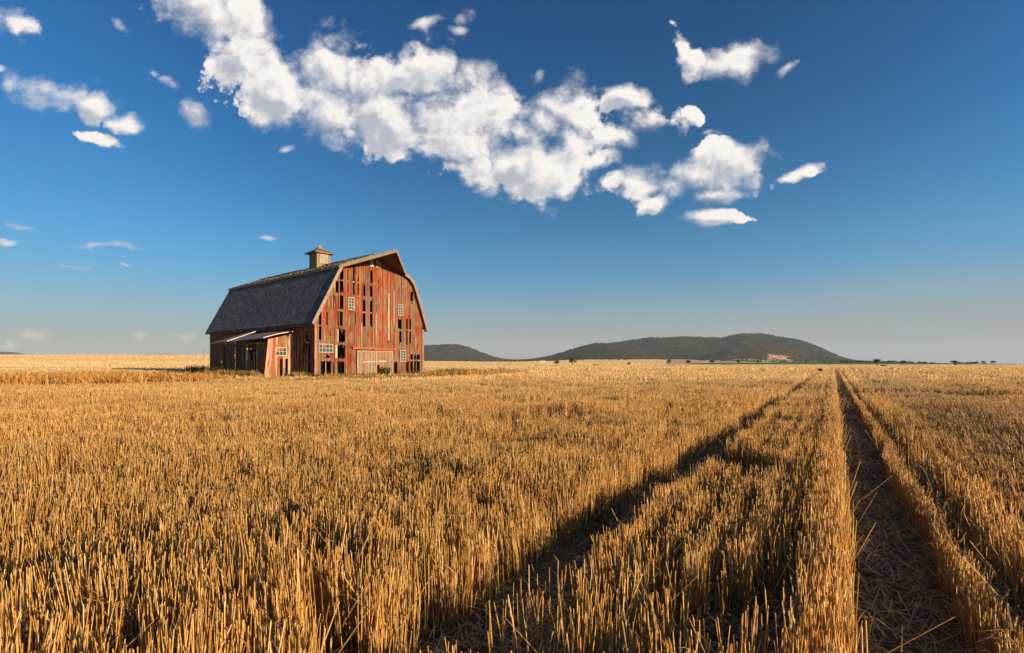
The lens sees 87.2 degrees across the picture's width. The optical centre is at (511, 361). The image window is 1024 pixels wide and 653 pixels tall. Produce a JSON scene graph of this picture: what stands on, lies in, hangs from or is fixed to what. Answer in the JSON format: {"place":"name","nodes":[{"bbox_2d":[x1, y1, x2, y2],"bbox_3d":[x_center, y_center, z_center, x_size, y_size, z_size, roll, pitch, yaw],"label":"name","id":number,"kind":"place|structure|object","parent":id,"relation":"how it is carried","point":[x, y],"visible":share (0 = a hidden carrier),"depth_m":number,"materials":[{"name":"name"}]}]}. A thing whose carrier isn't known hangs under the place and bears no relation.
{"place":"outdoors","nodes":[
{"label":"outdoors","id":0,"kind":"place"},
{"bbox_2d":[0,352,24,354],"bbox_3d":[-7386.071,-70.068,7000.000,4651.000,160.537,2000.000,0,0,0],"label":"hills","id":1,"kind":"structure","parent":0,"point":[9,353],"depth_m":6819.66,"materials":[{"name":"grey"}]},
{"bbox_2d":[424,345,503,360],"bbox_3d":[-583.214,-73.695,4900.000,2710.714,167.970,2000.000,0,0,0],"label":"hills","id":2,"kind":"structure","parent":0,"point":[445,356],"depth_m":4419.50,"materials":[{"name":"green plant"}]},
{"bbox_2d":[0,0,1023,363],"label":"sky","id":3,"kind":"structure","parent":0,"point":[845,178],"materials":[{"name":"blue"}]},
{"bbox_2d":[7,355,1023,652],"bbox_3d":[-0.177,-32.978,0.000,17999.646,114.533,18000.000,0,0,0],"label":"ground","id":4,"kind":"structure","parent":0,"point":[727,637],"depth_m":2.85,"materials":[{"name":"soil"}]},
{"bbox_2d":[0,364,537,386],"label":"dry weeds","id":5,"kind":"object","parent":4,"relation":"on","point":[123,376],"visible":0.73,"depth_m":28.43,"materials":[{"name":"beige plant"}]},
{"bbox_2d":[205,245,428,377],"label":"barn","id":6,"kind":"structure","parent":4,"relation":"on","point":[321,314],"depth_m":44.30,"materials":[{"name":"red paint"}]},
{"bbox_2d":[318,344,332,352],"bbox_3d":[-14.039,-1.030,40.580,0.030,0.660,1.190,0,0,41],"label":"window","id":7,"kind":"structure","parent":6,"relation":"in","point":[320,346],"depth_m":40.61,"materials":[{"name":"white paint"}]},
{"bbox_2d":[348,297,353,309],"bbox_3d":[-12.616,-4.565,42.217,0.030,1.010,0.530,0,0,41],"label":"window","id":8,"kind":"structure","parent":6,"relation":"in","point":[350,299],"depth_m":42.18,"materials":[{"name":"white paint"}]},
{"bbox_2d":[357,350,392,374],"bbox_3d":[-11.125,0.159,43.884,0.100,2.158,3.470,0,0,41],"label":"door","id":9,"kind":"structure","parent":6,"relation":"in","point":[367,360],"depth_m":43.69,"materials":[{"name":"brown wood"}]},
{"bbox_2d":[370,259,381,267],"bbox_3d":[-11.112,-8.085,43.952,0.023,0.731,1.100,0,0,41],"label":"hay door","id":10,"kind":"structure","parent":6,"relation":"in","point":[378,263],"depth_m":44.01,"materials":[{"name":"brown wood"}]},
{"bbox_2d":[398,304,402,315],"bbox_3d":[-9.489,-4.415,45.814,0.030,0.930,0.540,0,0,41],"label":"window","id":11,"kind":"structure","parent":6,"relation":"in","point":[400,307],"depth_m":45.81,"materials":[{"name":"white paint"}]},
{"bbox_2d":[400,350,405,361],"bbox_3d":[-9.319,-0.510,46.010,0.030,1.000,0.620,0,0,41],"label":"window","id":12,"kind":"structure","parent":6,"relation":"in","point":[402,352],"depth_m":46.05,"materials":[{"name":"white paint"}]},
{"bbox_2d":[378,367,391,375],"bbox_3d":[-10.403,0.790,44.115,1.195,0.874,1.104,0,0,0],"label":"weed clump","id":13,"kind":"object","parent":4,"relation":"on","point":[383,370],"visible":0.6,"depth_m":43.95,"materials":[{"name":"green plant"}]},
{"bbox_2d":[0,368,1023,652],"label":"loose straw","id":14,"kind":"object","parent":4,"relation":"on","point":[892,608],"visible":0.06,"depth_m":2.83,"materials":[{"name":"beige plant"}]},
{"bbox_2d":[0,354,1023,652],"bbox_3d":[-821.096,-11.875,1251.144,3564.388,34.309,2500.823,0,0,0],"label":"wheat stubble","id":15,"kind":"object","parent":4,"relation":"on","point":[166,604],"visible":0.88,"depth_m":3.68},
{"bbox_2d":[533,343,696,360],"bbox_3d":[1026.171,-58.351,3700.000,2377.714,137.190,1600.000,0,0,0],"label":"hills","id":16,"kind":"structure","parent":0,"point":[611,349],"depth_m":3353.98,"materials":[{"name":"green plant"}]},
{"bbox_2d":[613,334,846,360],"bbox_3d":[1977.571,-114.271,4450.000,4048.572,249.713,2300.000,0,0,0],"label":"hills","id":17,"kind":"structure","parent":0,"point":[757,343],"depth_m":4101.68,"materials":[{"name":"green plant"}]},
{"bbox_2d":[424,333,986,363],"bbox_3d":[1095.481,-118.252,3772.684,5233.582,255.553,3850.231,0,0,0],"label":"woodland","id":18,"kind":"object","parent":17,"relation":"on","point":[831,360],"visible":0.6,"depth_m":3645.86,"materials":[{"name":"green plant"}]},
{"bbox_2d":[701,346,837,361],"bbox_3d":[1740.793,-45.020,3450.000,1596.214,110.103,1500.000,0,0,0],"label":"hills","id":19,"kind":"structure","parent":0,"point":[758,352],"depth_m":3131.45,"materials":[{"name":"green plant"}]}
]}

